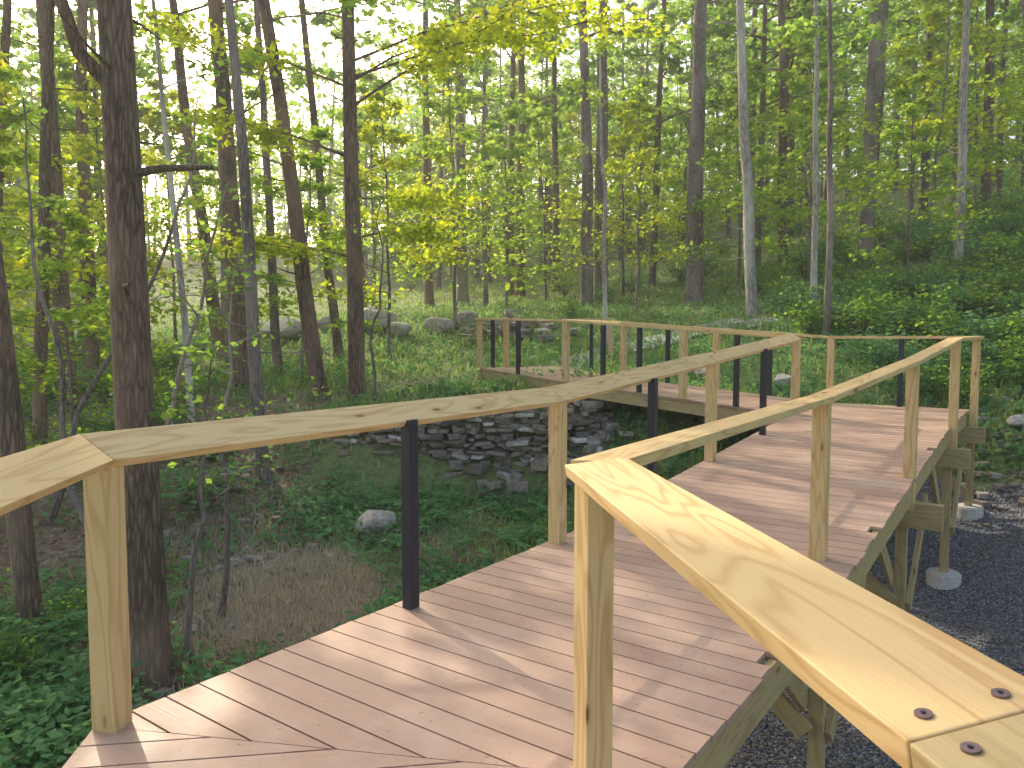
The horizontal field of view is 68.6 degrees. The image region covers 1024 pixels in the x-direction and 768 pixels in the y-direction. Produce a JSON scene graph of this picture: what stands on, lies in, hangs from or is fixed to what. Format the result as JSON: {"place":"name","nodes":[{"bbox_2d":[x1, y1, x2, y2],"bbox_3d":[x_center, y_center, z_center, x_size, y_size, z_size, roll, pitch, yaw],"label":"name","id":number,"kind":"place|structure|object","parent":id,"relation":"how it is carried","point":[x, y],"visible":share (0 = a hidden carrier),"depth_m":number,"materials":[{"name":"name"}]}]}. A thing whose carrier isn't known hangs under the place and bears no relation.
{"place":"outdoors","nodes":[
{"label":"outdoors","id":0,"kind":"place"},
{"bbox_2d":[325,398,633,493],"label":"dry stone wall","id":1,"kind":"structure","parent":0,"point":[588,419],"depth_m":12.75,"materials":[{"name":"grey stone"}]},
{"bbox_2d":[0,162,1023,767],"bbox_3d":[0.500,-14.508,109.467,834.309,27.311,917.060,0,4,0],"label":"ground","id":2,"kind":"structure","parent":0,"point":[386,474],"depth_m":12.44,"materials":[{"name":"green plant"}]},
{"bbox_2d":[8,80,34,95],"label":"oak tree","id":3,"kind":"object","parent":2,"relation":"on","point":[16,86],"visible":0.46,"depth_m":29.14,"materials":[{"name":"green plant"}]},
{"bbox_2d":[0,239,46,639],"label":"oak tree","id":4,"kind":"object","parent":2,"relation":"on","point":[23,560],"visible":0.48,"depth_m":7.63,"materials":[{"name":"brown plant"}]},
{"bbox_2d":[0,29,70,154],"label":"oak tree","id":5,"kind":"object","parent":2,"relation":"on","point":[18,53],"visible":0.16,"depth_m":31.13,"materials":[{"name":"green plant"}]},
{"bbox_2d":[0,0,76,288],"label":"oak tree","id":6,"kind":"object","parent":2,"relation":"on","point":[6,26],"visible":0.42,"depth_m":17.52,"materials":[{"name":"green plant"}]},
{"bbox_2d":[3,181,80,347],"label":"maple tree","id":7,"kind":"object","parent":2,"relation":"on","point":[28,310],"visible":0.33,"depth_m":20.16,"materials":[{"name":"green plant"}]},
{"bbox_2d":[1,0,84,411],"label":"oak tree","id":8,"kind":"object","parent":2,"relation":"on","point":[56,180],"visible":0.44,"depth_m":15.58,"materials":[{"name":"brown plant"}]},
{"bbox_2d":[0,552,85,584],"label":"fern","id":9,"kind":"object","parent":2,"relation":"on","point":[40,574],"visible":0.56,"depth_m":9.06,"materials":[{"name":"green plant"}]},
{"bbox_2d":[0,596,87,638],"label":"fern","id":10,"kind":"object","parent":2,"relation":"on","point":[51,626],"visible":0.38,"depth_m":7.60,"materials":[{"name":"green plant"}]},
{"bbox_2d":[0,587,87,628],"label":"fern","id":11,"kind":"object","parent":2,"relation":"on","point":[82,612],"visible":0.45,"depth_m":7.77,"materials":[{"name":"green plant"}]},
{"bbox_2d":[1,621,89,672],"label":"fern","id":12,"kind":"object","parent":2,"relation":"on","point":[82,661],"visible":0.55,"depth_m":6.90,"materials":[{"name":"green plant"}]},
{"bbox_2d":[0,0,102,446],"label":"ash tree","id":13,"kind":"object","parent":2,"relation":"on","point":[39,408],"visible":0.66,"depth_m":11.88,"materials":[{"name":"brown plant"}]},
{"bbox_2d":[0,0,103,267],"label":"oak tree","id":14,"kind":"object","parent":2,"relation":"on","point":[27,68],"visible":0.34,"depth_m":24.41,"materials":[{"name":"green plant"}]},
{"bbox_2d":[0,51,108,336],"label":"maple tree","id":15,"kind":"object","parent":2,"relation":"on","point":[6,140],"visible":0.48,"depth_m":15.53,"materials":[{"name":"green plant"}]},
{"bbox_2d":[0,97,109,527],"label":"sapling","id":16,"kind":"object","parent":2,"relation":"on","point":[77,503],"visible":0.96,"depth_m":9.43,"materials":[{"name":"green plant"}]},
{"bbox_2d":[3,146,106,308],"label":"maple tree","id":17,"kind":"object","parent":2,"relation":"on","point":[9,179],"visible":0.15,"depth_m":27.69,"materials":[{"name":"green plant"}]},
{"bbox_2d":[0,66,152,372],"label":"maple tree","id":18,"kind":"object","parent":2,"relation":"on","point":[17,157],"visible":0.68,"depth_m":13.06,"materials":[{"name":"green plant"}]},
{"bbox_2d":[3,84,152,341],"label":"maple tree","id":19,"kind":"object","parent":2,"relation":"on","point":[64,132],"visible":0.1,"depth_m":24.32,"materials":[{"name":"green plant"}]},
{"bbox_2d":[58,0,107,385],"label":"oak tree","id":20,"kind":"object","parent":2,"relation":"on","point":[82,27],"visible":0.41,"depth_m":19.54,"materials":[{"name":"brown plant"}]},
{"bbox_2d":[6,191,181,487],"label":"maple tree","id":21,"kind":"object","parent":2,"relation":"on","point":[70,221],"visible":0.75,"depth_m":11.43,"materials":[{"name":"green plant"}]},
{"bbox_2d":[4,47,195,370],"bbox_3d":[-12.895,-4.699,21.670,6.943,10.131,5.971,-2,4,-23],"label":"maple tree","id":22,"kind":"object","parent":2,"relation":"on","point":[64,74],"visible":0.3,"depth_m":21.22,"materials":[{"name":"green plant"}]},
{"bbox_2d":[2,48,215,331],"bbox_3d":[-10.315,-3.818,18.988,5.738,8.942,6.606,0,4,-4],"label":"maple tree","id":23,"kind":"object","parent":2,"relation":"on","point":[84,145],"visible":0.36,"depth_m":18.38,"materials":[{"name":"green plant"}]},
{"bbox_2d":[10,0,217,289],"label":"oak tree","id":24,"kind":"object","parent":2,"relation":"on","point":[141,71],"visible":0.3,"depth_m":25.71,"materials":[{"name":"green plant"}]},
{"bbox_2d":[55,0,212,693],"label":"oak tree","id":25,"kind":"object","parent":2,"relation":"on","point":[112,73],"visible":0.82,"depth_m":6.71,"materials":[{"name":"brown plant"}]},
{"bbox_2d":[45,102,247,523],"bbox_3d":[-5.300,-0.833,10.907,2.611,6.426,1.777,1,4,16],"label":"sapling","id":26,"kind":"object","parent":2,"relation":"on","point":[53,513],"visible":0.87,"depth_m":10.70,"materials":[{"name":"green plant"}]},
{"bbox_2d":[69,74,256,340],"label":"maple tree","id":27,"kind":"object","parent":2,"relation":"on","point":[148,121],"visible":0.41,"depth_m":27.45,"materials":[{"name":"green plant"}]},
{"bbox_2d":[166,572,201,603],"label":"fern","id":28,"kind":"object","parent":2,"relation":"on","point":[181,592],"visible":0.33,"depth_m":8.64,"materials":[{"name":"green plant"}]},
{"bbox_2d":[133,0,266,422],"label":"ash tree","id":29,"kind":"object","parent":2,"relation":"on","point":[180,276],"visible":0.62,"depth_m":13.96,"materials":[{"name":"brown plant"}]},
{"bbox_2d":[158,181,262,466],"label":"sapling","id":30,"kind":"object","parent":2,"relation":"on","point":[197,317],"visible":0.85,"depth_m":8.66,"materials":[{"name":"green plant"}]},
{"bbox_2d":[148,339,274,662],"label":"sapling","id":31,"kind":"object","parent":2,"relation":"on","point":[188,643],"visible":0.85,"depth_m":7.44,"materials":[{"name":"green plant"}]},
{"bbox_2d":[155,0,280,358],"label":"oak tree","id":32,"kind":"object","parent":2,"relation":"on","point":[216,333],"visible":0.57,"depth_m":22.48,"materials":[{"name":"brown plant"}]},
{"bbox_2d":[70,79,375,371],"bbox_3d":[-7.254,-4.032,19.511,6.949,8.511,6.510,1,4,15],"label":"maple tree","id":33,"kind":"object","parent":2,"relation":"on","point":[212,142],"visible":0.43,"depth_m":19.85,"materials":[{"name":"green plant"}]},
{"bbox_2d":[182,0,268,388],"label":"oak tree","id":34,"kind":"object","parent":2,"relation":"on","point":[228,168],"visible":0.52,"depth_m":16.65,"materials":[{"name":"brown plant"}]},
{"bbox_2d":[140,0,328,336],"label":"oak tree","id":35,"kind":"object","parent":2,"relation":"on","point":[296,79],"visible":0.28,"depth_m":26.93,"materials":[{"name":"green plant"}]},
{"bbox_2d":[161,250,331,618],"bbox_3d":[-3.009,0.785,8.669,1.906,4.644,1.546,0,4,-8],"label":"sapling","id":36,"kind":"object","parent":2,"relation":"on","point":[224,594],"visible":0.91,"depth_m":8.44,"materials":[{"name":"green plant"}]},
{"bbox_2d":[216,0,330,399],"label":"oak tree","id":37,"kind":"object","parent":2,"relation":"on","point":[310,331],"visible":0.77,"depth_m":15.76,"materials":[{"name":"brown plant"}]},
{"bbox_2d":[260,317,300,339],"bbox_3d":[-7.499,-1.806,24.861,1.473,0.812,1.093,-3,5,-37],"label":"boulder","id":38,"kind":"object","parent":2,"relation":"on","point":[294,329],"visible":0.57,"depth_m":24.59,"materials":[{"name":"stone"}]},
{"bbox_2d":[163,0,400,486],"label":"ash tree","id":39,"kind":"object","parent":2,"relation":"on","point":[254,356],"visible":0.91,"depth_m":11.89,"materials":[{"name":"grey plant"}]},
{"bbox_2d":[189,120,407,373],"bbox_3d":[-5.342,-3.052,18.020,5.208,6.573,5.560,0,4,0],"label":"maple tree","id":40,"kind":"object","parent":2,"relation":"on","point":[316,133],"visible":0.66,"depth_m":18.02,"materials":[{"name":"green plant"}]},
{"bbox_2d":[0,364,632,766],"bbox_3d":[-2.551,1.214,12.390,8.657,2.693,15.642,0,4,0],"label":"dry grass","id":41,"kind":"structure","parent":2,"relation":"on","point":[282,593],"depth_m":9.26,"materials":[{"name":"brown plant"}]},
{"bbox_2d":[215,0,429,373],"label":"ash tree","id":42,"kind":"object","parent":2,"relation":"on","point":[274,324],"visible":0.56,"depth_m":18.73,"materials":[{"name":"grey plant"}]},
{"bbox_2d":[317,315,343,331],"bbox_3d":[-6.272,-2.078,25.918,0.780,0.628,1.156,2,4,23],"label":"boulder","id":43,"kind":"object","parent":2,"relation":"on","point":[325,319],"visible":0.39,"depth_m":25.46,"materials":[{"name":"stone"}]},
{"bbox_2d":[276,0,449,357],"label":"oak tree","id":44,"kind":"object","parent":2,"relation":"on","point":[338,348],"visible":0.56,"depth_m":21.57,"materials":[{"name":"brown plant"}]},
{"bbox_2d":[329,530,401,563],"bbox_3d":[-1.850,2.222,9.977,1.192,0.342,1.047,0,4,-8],"label":"fern","id":45,"kind":"object","parent":2,"relation":"on","point":[373,551],"visible":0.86,"depth_m":9.87,"materials":[{"name":"green plant"}]},
{"bbox_2d":[277,69,454,305],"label":"maple tree","id":46,"kind":"object","parent":2,"relation":"on","point":[362,88],"visible":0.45,"depth_m":29.51,"materials":[{"name":"green plant"}]},
{"bbox_2d":[354,510,397,535],"bbox_3d":[-1.955,2.022,10.971,0.612,0.430,0.653,3,5,38],"label":"boulder","id":47,"kind":"object","parent":2,"relation":"on","point":[371,520],"visible":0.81,"depth_m":10.74,"materials":[{"name":"stone"}]},
{"bbox_2d":[364,306,396,331],"bbox_3d":[-4.585,-2.131,25.047,1.645,0.913,1.150,0,4,6],"label":"boulder","id":48,"kind":"object","parent":2,"relation":"on","point":[369,314],"visible":0.4,"depth_m":24.56,"materials":[{"name":"stone"}]},
{"bbox_2d":[283,87,494,358],"bbox_3d":[-3.299,-4.272,21.106,6.258,8.065,5.436,-1,4,-19],"label":"maple tree","id":49,"kind":"object","parent":2,"relation":"on","point":[374,110],"visible":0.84,"depth_m":20.76,"materials":[{"name":"green plant"}]},
{"bbox_2d":[346,546,436,578],"bbox_3d":[-1.569,2.305,9.523,1.047,0.342,1.192,-2,4,-24],"label":"fern","id":50,"kind":"object","parent":2,"relation":"on","point":[377,566],"visible":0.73,"depth_m":9.43,"materials":[{"name":"green plant"}]},
{"bbox_2d":[356,481,427,505],"bbox_3d":[-1.880,1.789,11.862,1.192,0.342,1.047,-1,4,-16],"label":"fern","id":51,"kind":"object","parent":2,"relation":"on","point":[379,494],"visible":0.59,"depth_m":11.57,"materials":[{"name":"green plant"}]},
{"bbox_2d":[354,188,433,401],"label":"sapling","id":52,"kind":"object","parent":2,"relation":"on","point":[379,309],"visible":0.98,"depth_m":13.75,"materials":[{"name":"green plant"}]},
{"bbox_2d":[391,322,411,335],"bbox_3d":[-3.590,-1.759,23.923,0.706,0.444,0.691,1,4,13],"label":"boulder","id":53,"kind":"object","parent":2,"relation":"on","point":[401,328],"visible":0.81,"depth_m":23.70,"materials":[{"name":"stone"}]},
{"bbox_2d":[133,0,688,403],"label":"maple tree","id":54,"kind":"object","parent":2,"relation":"on","point":[486,32],"visible":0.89,"depth_m":14.56,"materials":[{"name":"green plant"}]},
{"bbox_2d":[377,489,451,511],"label":"fern","id":55,"kind":"object","parent":2,"relation":"on","point":[427,500],"visible":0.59,"depth_m":11.23,"materials":[{"name":"green plant"}]},
{"bbox_2d":[387,525,477,558],"bbox_3d":[-1.013,2.099,9.853,1.192,0.342,1.047,0,4,1],"label":"fern","id":56,"kind":"object","parent":2,"relation":"on","point":[442,549],"visible":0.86,"depth_m":9.68,"materials":[{"name":"green plant"}]},
{"bbox_2d":[423,317,452,333],"bbox_3d":[-2.356,-1.909,24.467,1.167,0.557,0.812,3,5,44],"label":"boulder","id":57,"kind":"object","parent":2,"relation":"on","point":[436,324],"visible":0.89,"depth_m":24.03,"materials":[{"name":"stone"}]},
{"bbox_2d":[370,0,508,307],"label":"oak tree","id":58,"kind":"object","parent":2,"relation":"on","point":[428,292],"visible":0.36,"depth_m":33.40,"materials":[{"name":"green plant"}]},
{"bbox_2d":[365,24,558,329],"bbox_3d":[-1.981,-6.450,25.023,6.269,10.355,7.290,-3,5,-38],"label":"maple tree","id":59,"kind":"object","parent":2,"relation":"on","point":[439,148],"visible":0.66,"depth_m":24.13,"materials":[{"name":"green plant"}]},
{"bbox_2d":[423,501,502,525],"bbox_3d":[-0.774,1.883,10.799,1.047,0.342,1.192,-3,5,-40],"label":"fern","id":60,"kind":"object","parent":2,"relation":"on","point":[471,513],"visible":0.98,"depth_m":10.70,"materials":[{"name":"green plant"}]},
{"bbox_2d":[457,310,477,323],"bbox_3d":[-1.546,-2.245,25.909,0.768,0.586,0.874,1,4,19],"label":"boulder","id":61,"kind":"object","parent":2,"relation":"on","point":[464,315],"visible":0.64,"depth_m":25.59,"materials":[{"name":"stone"}]},
{"bbox_2d":[401,0,536,305],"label":"oak tree","id":62,"kind":"object","parent":2,"relation":"on","point":[462,282],"visible":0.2,"depth_m":33.47,"materials":[{"name":"brown plant"}]},
{"bbox_2d":[404,0,570,306],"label":"ash tree","id":63,"kind":"object","parent":2,"relation":"on","point":[487,60],"visible":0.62,"depth_m":31.34,"materials":[{"name":"green plant"}]},
{"bbox_2d":[434,104,574,308],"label":"maple tree","id":64,"kind":"object","parent":2,"relation":"on","point":[516,152],"visible":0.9,"depth_m":28.39,"materials":[{"name":"green plant"}]},
{"bbox_2d":[463,510,547,544],"bbox_3d":[-0.034,1.995,10.248,1.047,0.342,1.192,-2,4,-32],"label":"fern","id":65,"kind":"object","parent":2,"relation":"on","point":[520,532],"visible":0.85,"depth_m":10.06,"materials":[{"name":"green plant"}]},
{"bbox_2d":[0,0,1023,332],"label":"distant woodland","id":66,"kind":"object","parent":2,"relation":"on","point":[546,162],"visible":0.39,"depth_m":41.35,"materials":[{"name":"green plant"}]},
{"bbox_2d":[0,194,1023,767],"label":"ground cover plants","id":67,"kind":"object","parent":2,"relation":"on","point":[32,736],"visible":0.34,"depth_m":11.66,"materials":[{"name":"green plant"}]},
{"bbox_2d":[0,161,1023,683],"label":"undergrowth shrubs","id":68,"kind":"object","parent":2,"relation":"on","point":[964,299],"visible":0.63,"depth_m":16.95,"materials":[{"name":"green plant"}]},
{"bbox_2d":[1,175,1023,704],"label":"grass","id":69,"kind":"structure","parent":2,"relation":"on","point":[579,329],"depth_m":20.38,"materials":[{"name":"green plant"}]},
{"bbox_2d":[468,0,563,295],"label":"oak tree","id":70,"kind":"object","parent":2,"relation":"on","point":[512,57],"visible":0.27,"depth_m":37.34,"materials":[{"name":"brown plant"}]},
{"bbox_2d":[457,309,577,341],"bbox_3d":[0.105,-1.899,23.918,3.843,1.074,4.215,0,4,0],"label":"rock pile","id":71,"kind":"object","parent":2,"relation":"on","point":[466,329],"visible":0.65,"depth_m":23.27,"materials":[{"name":"stone"}]},
{"bbox_2d":[62,366,985,767],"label":"boardwalk","id":72,"kind":"structure","parent":2,"relation":"on","point":[472,670],"depth_m":3.55,"materials":[{"name":"brown wood"}]},
{"bbox_2d":[0,318,1023,767],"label":"wooden railing","id":73,"kind":"object","parent":72,"relation":"on","point":[900,686],"visible":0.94,"depth_m":2.47,"materials":[{"name":"brown wood"}]},
{"bbox_2d":[447,0,611,297],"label":"oak tree","id":74,"kind":"object","parent":2,"relation":"on","point":[520,86],"visible":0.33,"depth_m":35.29,"materials":[{"name":"brown plant"}]},
{"bbox_2d":[492,523,569,550],"bbox_3d":[0.379,2.058,9.675,1.047,0.342,1.192,2,4,25],"label":"fern","id":75,"kind":"object","parent":2,"relation":"on","point":[520,543],"visible":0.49,"depth_m":9.47,"materials":[{"name":"green plant"}]},
{"bbox_2d":[44,389,1023,708],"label":"scattered stones","id":76,"kind":"object","parent":2,"relation":"on","point":[238,559],"visible":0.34,"depth_m":10.52,"materials":[{"name":"grey stone"}]},
{"bbox_2d":[511,512,574,540],"bbox_3d":[0.600,2.013,10.277,1.192,0.342,1.047,-2,4,-24],"label":"fern","id":77,"kind":"object","parent":2,"relation":"on","point":[539,527],"visible":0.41,"depth_m":10.19,"materials":[{"name":"green plant"}]},
{"bbox_2d":[488,0,683,306],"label":"oak tree","id":78,"kind":"object","parent":2,"relation":"on","point":[586,221],"visible":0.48,"depth_m":29.41,"materials":[{"name":"grey plant"}]},
{"bbox_2d":[548,8,666,349],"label":"birch tree","id":79,"kind":"object","parent":2,"relation":"on","point":[600,47],"visible":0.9,"depth_m":19.65,"materials":[{"name":"green plant"}]},
{"bbox_2d":[537,0,681,303],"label":"oak tree","id":80,"kind":"object","parent":2,"relation":"on","point":[599,189],"visible":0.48,"depth_m":30.35,"materials":[{"name":"grey plant"}]},
{"bbox_2d":[549,94,736,310],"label":"maple tree","id":81,"kind":"object","parent":2,"relation":"on","point":[637,129],"visible":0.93,"depth_m":26.67,"materials":[{"name":"green plant"}]},
{"bbox_2d":[682,0,728,306],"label":"oak tree","id":82,"kind":"object","parent":2,"relation":"on","point":[694,275],"visible":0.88,"depth_m":25.36,"materials":[{"name":"brown plant"}]},
{"bbox_2d":[695,0,769,317],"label":"birch tree","id":83,"kind":"object","parent":2,"relation":"on","point":[749,257],"visible":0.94,"depth_m":20.52,"materials":[{"name":"grey plant"}]},
{"bbox_2d":[644,52,841,286],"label":"maple tree","id":84,"kind":"object","parent":2,"relation":"on","point":[756,67],"visible":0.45,"depth_m":28.24,"materials":[{"name":"green plant"}]},
{"bbox_2d":[669,68,825,296],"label":"maple tree","id":85,"kind":"object","parent":2,"relation":"on","point":[727,133],"visible":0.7,"depth_m":24.46,"materials":[{"name":"green plant"}]},
{"bbox_2d":[772,374,790,388],"bbox_3d":[5.226,-0.043,14.405,0.390,0.300,0.566,2,4,34],"label":"boulder","id":86,"kind":"object","parent":2,"relation":"on","point":[782,379],"visible":0.59,"depth_m":14.24,"materials":[{"name":"stone"}]},
{"bbox_2d":[689,0,887,271],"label":"oak tree","id":87,"kind":"object","parent":2,"relation":"on","point":[722,11],"visible":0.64,"depth_m":28.77,"materials":[{"name":"green plant"}]},
{"bbox_2d":[685,28,903,251],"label":"maple tree","id":88,"kind":"object","parent":2,"relation":"on","point":[788,75],"visible":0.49,"depth_m":27.06,"materials":[{"name":"green plant"}]},
{"bbox_2d":[726,36,912,283],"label":"maple tree","id":89,"kind":"object","parent":2,"relation":"on","point":[809,48],"visible":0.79,"depth_m":23.34,"materials":[{"name":"green plant"}]},
{"bbox_2d":[729,0,947,311],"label":"birch tree","id":90,"kind":"object","parent":2,"relation":"on","point":[814,239],"visible":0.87,"depth_m":19.66,"materials":[{"name":"grey plant"}]},
{"bbox_2d":[760,0,923,340],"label":"ash tree","id":91,"kind":"object","parent":2,"relation":"on","point":[794,32],"visible":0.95,"depth_m":16.87,"materials":[{"name":"grey plant"}]},
{"bbox_2d":[854,0,880,258],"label":"oak tree","id":92,"kind":"object","parent":2,"relation":"on","point":[867,217],"visible":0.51,"depth_m":25.33,"materials":[{"name":"grey plant"}]},
{"bbox_2d":[840,0,962,198],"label":"oak tree","id":93,"kind":"object","parent":2,"relation":"on","point":[885,10],"visible":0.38,"depth_m":29.17,"materials":[{"name":"grey plant"}]},
{"bbox_2d":[819,69,1023,294],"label":"maple tree","id":94,"kind":"object","parent":2,"relation":"on","point":[911,109],"visible":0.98,"depth_m":19.03,"materials":[{"name":"green plant"}]},
{"bbox_2d":[835,0,1023,235],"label":"maple tree","id":95,"kind":"object","parent":2,"relation":"on","point":[938,21],"visible":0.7,"depth_m":24.10,"materials":[{"name":"green plant"}]},
{"bbox_2d":[861,0,1023,213],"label":"maple tree","id":96,"kind":"object","parent":2,"relation":"on","point":[930,41],"visible":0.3,"depth_m":29.79,"materials":[{"name":"green plant"}]},
{"bbox_2d":[879,0,1023,219],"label":"maple tree","id":97,"kind":"object","parent":2,"relation":"on","point":[1003,16],"visible":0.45,"depth_m":26.42,"materials":[{"name":"green plant"}]},
{"bbox_2d":[903,0,1020,213],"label":"oak tree","id":98,"kind":"object","parent":2,"relation":"on","point":[986,187],"visible":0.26,"depth_m":28.40,"materials":[{"name":"brown plant"}]},
{"bbox_2d":[926,0,1017,279],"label":"birch tree","id":99,"kind":"object","parent":2,"relation":"on","point":[962,174],"visible":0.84,"depth_m":19.55,"materials":[{"name":"grey plant"}]},
{"bbox_2d":[968,51,1023,216],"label":"maple tree","id":100,"kind":"object","parent":2,"relation":"on","point":[1005,91],"visible":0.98,"depth_m":20.62,"materials":[{"name":"green plant"}]},
{"bbox_2d":[1006,414,1023,427],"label":"boulder","id":101,"kind":"object","parent":2,"relation":"on","point":[1017,420],"visible":0.95,"depth_m":11.59,"materials":[{"name":"stone"}]},
{"bbox_2d":[0,0,1023,254],"label":"sky","id":102,"kind":"structure","parent":0,"point":[289,6],"materials":[{"name":"white"}]},
{"bbox_2d":[531,315,777,367],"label":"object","id":103,"kind":"structure","parent":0,"point":[704,325],"depth_m":20.13,"materials":[{"name":"green plant"}]},
{"bbox_2d":[725,469,1023,767],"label":"gravel","id":104,"kind":"structure","parent":0,"point":[1004,647],"depth_m":8.37,"materials":[{"name":"grey gravel"}]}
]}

